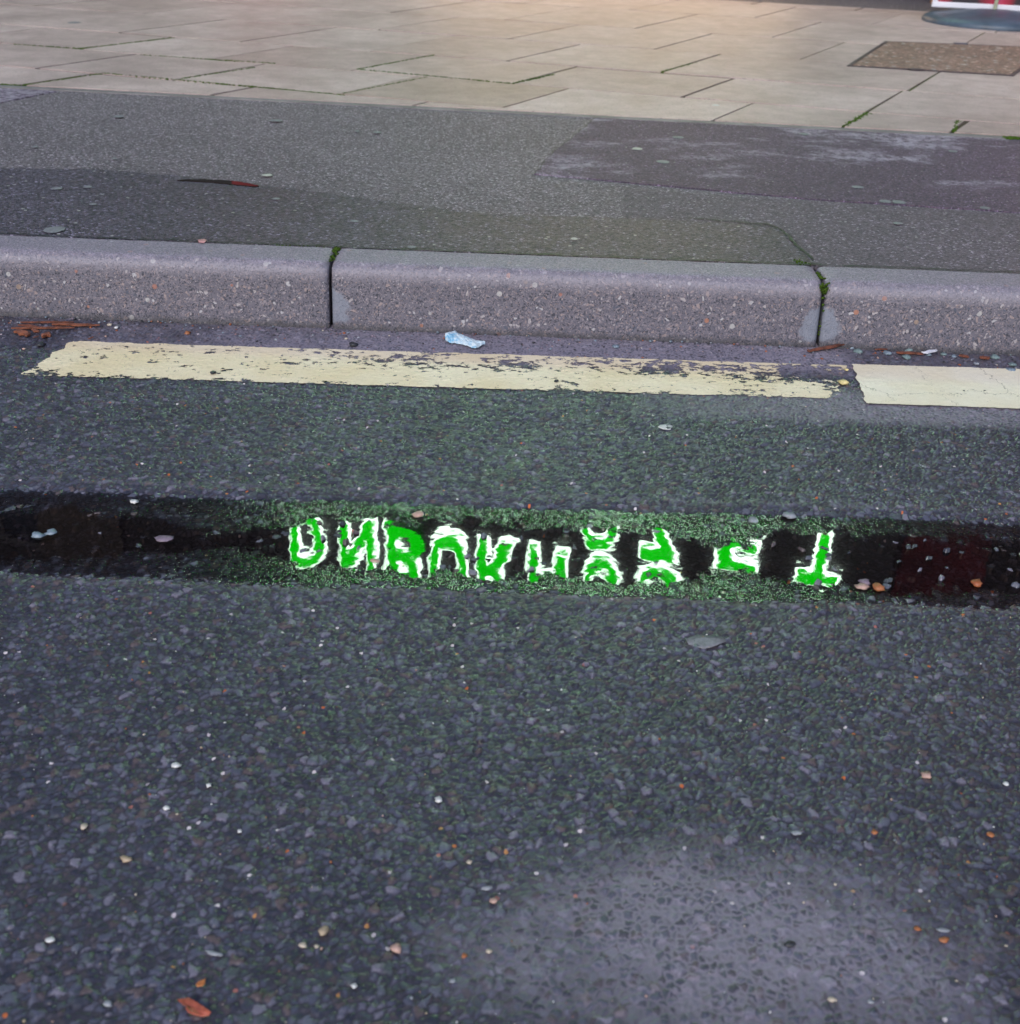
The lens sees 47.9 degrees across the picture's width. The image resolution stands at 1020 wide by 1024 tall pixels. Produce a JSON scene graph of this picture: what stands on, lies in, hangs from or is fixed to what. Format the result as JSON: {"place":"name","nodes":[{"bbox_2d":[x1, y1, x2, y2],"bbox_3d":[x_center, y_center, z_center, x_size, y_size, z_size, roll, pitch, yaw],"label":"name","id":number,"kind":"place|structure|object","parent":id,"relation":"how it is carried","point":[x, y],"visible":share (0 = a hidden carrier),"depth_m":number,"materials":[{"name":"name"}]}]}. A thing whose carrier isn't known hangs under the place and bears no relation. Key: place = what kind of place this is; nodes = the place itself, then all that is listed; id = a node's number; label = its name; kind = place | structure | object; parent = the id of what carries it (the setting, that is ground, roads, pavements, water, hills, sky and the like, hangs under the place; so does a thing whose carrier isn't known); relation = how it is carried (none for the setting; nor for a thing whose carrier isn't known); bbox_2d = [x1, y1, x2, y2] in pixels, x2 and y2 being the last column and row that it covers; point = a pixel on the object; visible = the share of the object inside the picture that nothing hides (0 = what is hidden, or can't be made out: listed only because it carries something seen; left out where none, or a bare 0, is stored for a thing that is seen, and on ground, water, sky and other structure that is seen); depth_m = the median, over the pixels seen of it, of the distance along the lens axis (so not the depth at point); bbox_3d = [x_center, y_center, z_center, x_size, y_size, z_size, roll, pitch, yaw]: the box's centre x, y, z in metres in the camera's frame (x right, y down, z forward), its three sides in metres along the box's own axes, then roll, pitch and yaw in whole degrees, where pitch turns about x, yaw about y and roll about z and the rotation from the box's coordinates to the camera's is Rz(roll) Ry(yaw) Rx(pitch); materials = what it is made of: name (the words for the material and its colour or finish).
{"place":"outdoors","nodes":[
{"label":"outdoors","id":0,"kind":"place"},
{"bbox_2d":[0,316,1019,1023],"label":"road","id":1,"kind":"structure","parent":0,"point":[314,740],"depth_m":1.19,"materials":[{"name":"grey asphalt"}]},
{"bbox_2d":[13,329,30,336],"bbox_3d":[-0.886,-0.327,2.090,0.036,0.008,0.021,15,32,23],"label":"wood chip","id":2,"kind":"object","parent":1,"relation":"on","point":[20,332],"visible":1,"depth_m":2.08,"materials":[{"name":"brown wood"}]},
{"bbox_2d":[18,324,35,325],"bbox_3d":[-0.891,-0.345,2.124,0.040,0.004,0.009,6,29,7],"label":"wood sliver","id":3,"kind":"object","parent":1,"relation":"on","point":[25,325],"visible":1,"depth_m":2.12,"materials":[{"name":"brown wood"}]},
{"bbox_2d":[35,342,45,346],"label":"pebble","id":4,"kind":"object","parent":1,"relation":"on","point":[39,344],"visible":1,"depth_m":2.04,"materials":[{"name":"grey stone"}]},
{"bbox_2d":[11,326,74,328],"bbox_3d":[-0.861,-0.340,2.116,0.112,0.004,0.010,-1,29,-6],"label":"wood sliver","id":5,"kind":"object","parent":1,"relation":"on","point":[49,327],"visible":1,"depth_m":2.11,"materials":[{"name":"brown wood"}]},
{"bbox_2d":[41,331,50,337],"bbox_3d":[-0.842,-0.323,2.086,0.017,0.008,0.025,-1,29,-5],"label":"wood chip","id":6,"kind":"object","parent":1,"relation":"on","point":[46,334],"visible":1,"depth_m":2.08,"materials":[{"name":"brown wood"}]},
{"bbox_2d":[20,321,73,322],"bbox_3d":[-0.864,-0.355,2.142,0.097,0.003,0.009,-1,29,-5],"label":"wood sliver","id":7,"kind":"object","parent":1,"relation":"on","point":[46,321],"visible":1,"depth_m":2.14,"materials":[{"name":"brown wood"}]},
{"bbox_2d":[45,936,54,942],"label":"pebble","id":8,"kind":"object","parent":1,"relation":"on","point":[50,939],"visible":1,"depth_m":0.92,"materials":[{"name":"white stone"}]},
{"bbox_2d":[52,323,99,325],"bbox_3d":[-0.807,-0.349,2.135,0.088,0.005,0.012,1,29,-2],"label":"wood sliver","id":9,"kind":"object","parent":1,"relation":"on","point":[77,324],"visible":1,"depth_m":2.13,"materials":[{"name":"brown wood"}]},
{"bbox_2d":[80,823,87,829],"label":"pebble","id":10,"kind":"object","parent":1,"relation":"on","point":[84,826],"visible":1,"depth_m":1.03,"materials":[{"name":"beige stone"}]},
{"bbox_2d":[103,1000,111,1006],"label":"pebble","id":11,"kind":"object","parent":1,"relation":"on","point":[106,1003],"visible":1,"depth_m":0.87,"materials":[{"name":"grey stone"}]},
{"bbox_2d":[120,855,132,862],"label":"pebble","id":12,"kind":"object","parent":1,"relation":"on","point":[124,858],"visible":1,"depth_m":1.00,"materials":[{"name":"beige stone"}]},
{"bbox_2d":[171,762,181,767],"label":"pebble","id":13,"kind":"object","parent":1,"relation":"on","point":[175,765],"visible":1,"depth_m":1.10,"materials":[{"name":"white stone"}]},
{"bbox_2d":[178,998,210,1016],"bbox_3d":[-0.239,0.374,0.866,0.030,0.005,0.010,18,33,27],"label":"fallen leaf","id":14,"kind":"object","parent":1,"relation":"on","point":[193,1007],"visible":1,"depth_m":0.87,"materials":[{"name":"plant"}]},
{"bbox_2d":[196,978,205,986],"bbox_3d":[-0.239,0.364,0.887,0.007,0.004,0.009,2,29,0],"label":"fallen leaf","id":15,"kind":"object","parent":1,"relation":"on","point":[200,983],"visible":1,"depth_m":0.89,"materials":[{"name":"orange plant"}]},
{"bbox_2d":[205,950,222,956],"bbox_3d":[-0.236,0.352,0.915,0.016,0.002,0.005,8,30,11],"label":"pebble","id":16,"kind":"object","parent":1,"relation":"on","point":[214,953],"visible":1,"depth_m":0.91,"materials":[{"name":"grey stone"}]},
{"bbox_2d":[298,942,306,947],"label":"pebble","id":17,"kind":"object","parent":1,"relation":"on","point":[302,944],"visible":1,"depth_m":0.92,"materials":[{"name":"beige stone"}]},
{"bbox_2d":[318,925,329,935],"bbox_3d":[-0.152,0.341,0.936,0.010,0.004,0.011,10,30,14],"label":"pebble","id":18,"kind":"object","parent":1,"relation":"on","point":[323,930],"visible":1,"depth_m":0.94,"materials":[{"name":"beige stone"}]},
{"bbox_2d":[349,342,357,346],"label":"pebble","id":19,"kind":"object","parent":1,"relation":"on","point":[353,344],"visible":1,"depth_m":2.09,"materials":[{"name":"grey stone"}]},
{"bbox_2d":[390,943,401,953],"bbox_3d":[-0.092,0.350,0.924,0.010,0.004,0.010,6,29,8],"label":"pebble","id":20,"kind":"object","parent":1,"relation":"on","point":[396,948],"visible":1,"depth_m":0.92,"materials":[{"name":"pink stone"}]},
{"bbox_2d":[412,511,423,517],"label":"pebble","id":21,"kind":"object","parent":1,"relation":"on","point":[417,514],"visible":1,"depth_m":1.55,"materials":[{"name":"pink stone"}]},
{"bbox_2d":[21,341,846,397],"bbox_3d":[-0.107,-0.245,2.003,1.431,0.001,0.171,2,29,0],"label":"yellow line","id":22,"kind":"object","parent":1,"relation":"on","point":[118,363],"visible":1,"depth_m":1.99,"materials":[{"name":"paint"}]},
{"bbox_2d":[435,796,441,802],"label":"pebble","id":23,"kind":"object","parent":1,"relation":"on","point":[438,799],"visible":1,"depth_m":1.07,"materials":[{"name":"white stone"}]},
{"bbox_2d":[445,330,484,347],"bbox_3d":[-0.089,-0.321,2.118,0.047,0.012,0.093,-24,38,-38],"label":"plastic wrapper","id":24,"kind":"object","parent":1,"relation":"on","point":[454,336],"visible":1,"depth_m":2.11,"materials":[{"name":"plastic"}]},
{"bbox_2d":[481,885,492,890],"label":"pebble","id":25,"kind":"object","parent":1,"relation":"on","point":[488,887],"visible":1,"depth_m":0.98,"materials":[{"name":"grey stone"}]},
{"bbox_2d":[489,898,496,903],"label":"pebble","id":26,"kind":"object","parent":1,"relation":"on","point":[493,900],"visible":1,"depth_m":0.97,"materials":[{"name":"pink stone"}]},
{"bbox_2d":[0,315,1016,368],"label":"gutter grit","id":27,"kind":"object","parent":1,"relation":"on","point":[490,338],"visible":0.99,"depth_m":2.14,"materials":[{"name":"grey gravel"}]},
{"bbox_2d":[0,492,1019,599],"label":"puddle water","id":28,"kind":"structure","parent":1,"relation":"on","point":[552,547],"depth_m":1.49,"materials":[{"name":"black liquid"}]},
{"bbox_2d":[31,531,45,537],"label":"pebble","id":29,"kind":"object","parent":28,"relation":"in","point":[35,534],"visible":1,"depth_m":1.48,"materials":[{"name":"grey stone"}]},
{"bbox_2d":[43,528,56,534],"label":"pebble","id":30,"kind":"object","parent":28,"relation":"in","point":[52,531],"visible":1,"depth_m":1.49,"materials":[{"name":"grey stone"}]},
{"bbox_2d":[130,499,138,503],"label":"pebble","id":31,"kind":"object","parent":28,"relation":"in","point":[133,501],"visible":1,"depth_m":1.56,"materials":[{"name":"white stone"}]},
{"bbox_2d":[154,535,173,541],"bbox_3d":[-0.449,0.035,1.484,0.028,0.006,0.015,5,29,5],"label":"pebble","id":32,"kind":"object","parent":28,"relation":"in","point":[162,538],"visible":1,"depth_m":1.48,"materials":[{"name":"grey stone"}]},
{"bbox_2d":[370,558,379,561],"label":"pebble","id":33,"kind":"object","parent":28,"relation":"in","point":[374,560],"visible":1,"depth_m":1.45,"materials":[{"name":"beige stone"}]},
{"bbox_2d":[748,516,757,523],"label":"pebble","id":34,"kind":"object","parent":28,"relation":"in","point":[753,520],"visible":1,"depth_m":1.57,"materials":[{"name":"grey stone"}]},
{"bbox_2d":[854,583,869,589],"bbox_3d":[0.438,0.092,1.428,0.020,0.005,0.012,8,30,10],"label":"pebble","id":35,"kind":"object","parent":28,"relation":"in","point":[862,586],"visible":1,"depth_m":1.43,"materials":[{"name":"stone"}]},
{"bbox_2d":[858,579,870,585],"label":"pebble","id":36,"kind":"object","parent":28,"relation":"in","point":[866,581],"visible":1,"depth_m":1.44,"materials":[{"name":"grey stone"}]},
{"bbox_2d":[1,371,1018,1023],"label":"loose grit","id":37,"kind":"object","parent":1,"relation":"on","point":[467,721],"visible":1,"depth_m":1.13,"materials":[{"name":"grey gravel"}]},
{"bbox_2d":[658,424,672,429],"bbox_3d":[0.247,-0.136,1.820,0.020,0.001,0.024,16,32,23],"label":"paint flake","id":38,"kind":"object","parent":1,"relation":"on","point":[662,426],"visible":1,"depth_m":1.82,"materials":[{"name":"white paint"}]},
{"bbox_2d":[686,635,726,648],"bbox_3d":[0.223,0.147,1.310,0.044,0.001,0.026,-12,32,-23],"label":"grey flake","id":39,"kind":"object","parent":1,"relation":"on","point":[705,642],"visible":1,"depth_m":1.31,"materials":[{"name":"grey"}]},
{"bbox_2d":[782,512,797,518],"bbox_3d":[0.386,0.004,1.582,0.020,0.006,0.017,19,33,28],"label":"pebble","id":40,"kind":"object","parent":1,"relation":"on","point":[789,515],"visible":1,"depth_m":1.58,"materials":[{"name":"grey stone"}]},
{"bbox_2d":[784,941,795,947],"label":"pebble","id":41,"kind":"object","parent":1,"relation":"on","point":[789,944],"visible":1,"depth_m":0.94,"materials":[{"name":"grey stone"}]},
{"bbox_2d":[791,830,802,834],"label":"pebble","id":42,"kind":"object","parent":1,"relation":"on","point":[796,832],"visible":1,"depth_m":1.05,"materials":[{"name":"grey stone"}]},
{"bbox_2d":[807,344,844,351],"bbox_3d":[0.593,-0.308,2.140,0.092,0.007,0.012,-11,32,-22],"label":"wood sliver","id":43,"kind":"object","parent":1,"relation":"on","point":[824,347],"visible":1,"depth_m":2.13,"materials":[{"name":"brown wood"}]},
{"bbox_2d":[827,997,836,1001],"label":"pebble","id":44,"kind":"object","parent":1,"relation":"on","point":[832,999],"visible":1,"depth_m":0.89,"materials":[{"name":"beige stone"}]},
{"bbox_2d":[838,379,848,384],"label":"pebble","id":45,"kind":"object","parent":1,"relation":"on","point":[843,382],"visible":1,"depth_m":1.99,"materials":[{"name":"yellow stone"}]},
{"bbox_2d":[853,348,862,353],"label":"pebble","id":46,"kind":"object","parent":1,"relation":"on","point":[858,351],"visible":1,"depth_m":2.13,"materials":[{"name":"grey stone"}]},
{"bbox_2d":[871,829,877,834],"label":"pebble","id":47,"kind":"object","parent":1,"relation":"on","point":[874,832],"visible":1,"depth_m":1.05,"materials":[{"name":"orange stone"}]},
{"bbox_2d":[873,582,884,590],"bbox_3d":[0.459,0.092,1.427,0.015,0.006,0.015,1,29,-2],"label":"pebble","id":48,"kind":"object","parent":1,"relation":"on","point":[878,587],"visible":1,"depth_m":1.42,"materials":[{"name":"orange stone"}]},
{"bbox_2d":[883,350,891,354],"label":"pebble","id":49,"kind":"object","parent":1,"relation":"on","point":[885,352],"visible":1,"depth_m":2.13,"materials":[{"name":"grey stone"}]},
{"bbox_2d":[902,354,910,359],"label":"pebble","id":50,"kind":"object","parent":1,"relation":"on","point":[907,356],"visible":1,"depth_m":2.12,"materials":[{"name":"grey stone"}]},
{"bbox_2d":[896,351,922,354],"bbox_3d":[0.742,-0.296,2.131,0.049,0.004,0.011,2,29,0],"label":"wood sliver","id":51,"kind":"object","parent":1,"relation":"on","point":[908,352],"visible":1,"depth_m":2.13,"materials":[{"name":"brown wood"}]},
{"bbox_2d":[914,925,921,930],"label":"pebble","id":52,"kind":"object","parent":1,"relation":"on","point":[916,927],"visible":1,"depth_m":0.96,"materials":[{"name":"orange stone"}]},
{"bbox_2d":[921,771,931,778],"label":"pebble","id":53,"kind":"object","parent":1,"relation":"on","point":[925,774],"visible":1,"depth_m":1.12,"materials":[{"name":"stone"}]},
{"bbox_2d":[922,349,936,353],"bbox_3d":[0.780,-0.299,2.133,0.034,0.005,0.012,-15,33,-27],"label":"plastic splinter","id":54,"kind":"object","parent":1,"relation":"on","point":[928,351],"visible":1,"depth_m":2.13,"materials":[{"name":"white plastic"}]},
{"bbox_2d":[852,364,1019,408],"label":"yellow line","id":55,"kind":"object","parent":1,"relation":"on","point":[910,385],"visible":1,"depth_m":2.00,"materials":[{"name":"paint"}]},
{"bbox_2d":[936,927,949,931],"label":"pebble","id":56,"kind":"object","parent":1,"relation":"on","point":[941,929],"visible":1,"depth_m":0.96,"materials":[{"name":"grey stone"}]},
{"bbox_2d":[939,936,949,942],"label":"pebble","id":57,"kind":"object","parent":1,"relation":"on","point":[943,939],"visible":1,"depth_m":0.95,"materials":[{"name":"orange stone"}]},
{"bbox_2d":[971,578,982,586],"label":"pebble","id":58,"kind":"object","parent":1,"relation":"on","point":[976,582],"visible":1,"depth_m":1.44,"materials":[{"name":"orange stone"}]},
{"bbox_2d":[986,832,994,837],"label":"pebble","id":59,"kind":"object","parent":1,"relation":"on","point":[991,834],"visible":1,"depth_m":1.05,"materials":[{"name":"orange stone"}]},
{"bbox_2d":[990,354,999,359],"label":"pebble","id":60,"kind":"object","parent":1,"relation":"on","point":[995,356],"visible":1,"depth_m":2.13,"materials":[{"name":"grey stone"}]},
{"bbox_2d":[1008,362,1016,366],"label":"pebble","id":61,"kind":"object","parent":1,"relation":"on","point":[1012,364],"visible":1,"depth_m":2.10,"materials":[{"name":"grey stone"}]},
{"bbox_2d":[0,0,1019,136],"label":"paving","id":62,"kind":"structure","parent":0,"point":[325,46],"depth_m":4.51,"materials":[{"name":"beige stone"}]},
{"bbox_2d":[730,0,954,11],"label":"threshold strip","id":63,"kind":"object","parent":62,"relation":"on","point":[918,5],"depth_m":7.01,"materials":[{"name":"concrete"}]},
{"bbox_2d":[847,41,1019,75],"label":"utility cover","id":64,"kind":"object","parent":62,"relation":"on","point":[1001,60],"visible":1,"depth_m":4.87,"materials":[{"name":"metal"}]},
{"bbox_2d":[922,0,1019,31],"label":"pavement sign","id":65,"kind":"object","parent":62,"relation":"on","point":[999,15],"visible":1,"depth_m":6.11,"materials":[{"name":"blue rubber"}]},
{"bbox_2d":[0,89,1019,269],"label":"footway","id":66,"kind":"structure","parent":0,"point":[483,163],"depth_m":2.98,"materials":[{"name":"asphalt"}]},
{"bbox_2d":[0,88,56,102],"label":"footway corner patch","id":67,"kind":"object","parent":66,"relation":"on","point":[8,94],"visible":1,"depth_m":3.54,"materials":[{"name":"grey concrete"}]},
{"bbox_2d":[177,179,258,186],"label":"pavement puddle","id":68,"kind":"object","parent":66,"relation":"on","point":[235,183],"visible":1,"depth_m":2.62,"materials":[{"name":"liquid"}]},
{"bbox_2d":[0,168,816,266],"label":"footway damp strip","id":69,"kind":"object","parent":66,"relation":"on","point":[143,206],"visible":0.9,"depth_m":2.36,"materials":[{"name":"asphalt"}]},
{"bbox_2d":[43,226,64,232],"bbox_3d":[-0.893,-0.554,2.249,0.039,0.001,0.047,2,29,0],"label":"chewing gum","id":70,"kind":"object","parent":69,"relation":"on","point":[55,229],"visible":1,"depth_m":2.25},
{"bbox_2d":[689,217,813,258],"bbox_3d":[0.533,-0.578,2.379,0.120,0.001,0.353,-18,35,-31],"label":"pavement crack","id":71,"kind":"object","parent":69,"relation":"on","point":[795,244],"visible":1,"depth_m":2.39,"materials":[{"name":"black asphalt"}]},
{"bbox_2d":[0,85,1004,138],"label":"paving edging","id":72,"kind":"object","parent":66,"relation":"on","point":[485,111],"visible":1,"depth_m":3.51,"materials":[{"name":"concrete"}]},
{"bbox_2d":[1002,135,1019,139],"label":"moss clump","id":73,"kind":"object","parent":72,"relation":"on","point":[1010,137],"visible":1,"depth_m":3.36,"materials":[{"name":"green plant"}]},
{"bbox_2d":[21,3,997,135],"bbox_3d":[-0.434,-1.926,4.758,29.493,0.006,6.626,9,30,12],"label":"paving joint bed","id":74,"kind":"object","parent":66,"relation":"on","point":[962,124],"visible":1,"depth_m":4.06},
{"bbox_2d":[0,37,960,132],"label":"joint moss","id":75,"kind":"object","parent":74,"relation":"on","point":[954,129],"visible":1,"depth_m":3.98,"materials":[{"name":"green plant"}]},
{"bbox_2d":[0,233,1019,271],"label":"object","id":76,"kind":"object","parent":66,"relation":"on","point":[535,253],"visible":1,"depth_m":2.20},
{"bbox_2d":[534,118,1019,212],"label":"footway purple patch","id":77,"kind":"object","parent":66,"relation":"on","point":[932,171],"visible":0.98,"depth_m":2.98,"materials":[{"name":"asphalt"}]},
{"bbox_2d":[535,117,594,172],"bbox_3d":[0.154,-1.012,3.136,0.020,0.001,0.806,9,30,12],"label":"patch seam","id":78,"kind":"object","parent":77,"relation":"on","point":[563,144],"visible":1,"depth_m":3.12,"materials":[{"name":"black asphalt"}]},
{"bbox_2d":[656,160,668,162],"bbox_3d":[0.393,-0.901,2.949,0.034,0.001,0.038,2,29,0],"label":"chewing gum","id":79,"kind":"object","parent":77,"relation":"on","point":[661,161],"visible":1,"depth_m":2.95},
{"bbox_2d":[892,200,905,203],"bbox_3d":[0.897,-0.715,2.645,0.032,0.001,0.032,2,29,0],"label":"chewing gum","id":80,"kind":"object","parent":77,"relation":"on","point":[898,201],"visible":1,"depth_m":2.64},
{"bbox_2d":[622,190,1019,273],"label":"footway brown strip","id":81,"kind":"object","parent":66,"relation":"on","point":[839,234],"visible":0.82,"depth_m":2.46,"materials":[{"name":"asphalt"}]},
{"label":"ground","id":82,"kind":"structure","parent":0,"visible":0},
{"bbox_2d":[0,235,335,328],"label":"kerb stone","id":83,"kind":"object","parent":82,"relation":"on","point":[168,282],"visible":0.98,"depth_m":2.15,"materials":[{"name":"concrete"}]},
{"bbox_2d":[276,245,341,261],"bbox_3d":[-0.388,-0.491,2.175,0.129,0.006,0.094,2,29,0],"label":"moss clump","id":84,"kind":"object","parent":83,"relation":"on","point":[335,249],"visible":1,"depth_m":2.19,"materials":[{"name":"green plant"}]},
{"bbox_2d":[332,248,821,347],"bbox_3d":[0.121,-0.364,2.203,0.911,0.226,0.117,2,29,1],"label":"kerb stone","id":85,"kind":"object","parent":82,"relation":"on","point":[587,298],"visible":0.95,"depth_m":2.14,"materials":[{"name":"concrete"}]},
{"bbox_2d":[793,259,829,335],"bbox_3d":[0.572,-0.411,2.185,0.032,0.106,0.145,-4,30,-10],"label":"moss clump","id":86,"kind":"object","parent":85,"relation":"attached to","point":[823,289],"visible":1,"depth_m":2.12,"materials":[{"name":"green plant"}]},
{"bbox_2d":[815,266,1019,355],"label":"kerb stone","id":87,"kind":"object","parent":82,"relation":"on","point":[953,312],"visible":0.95,"depth_m":2.13,"materials":[{"name":"concrete"}]}
]}

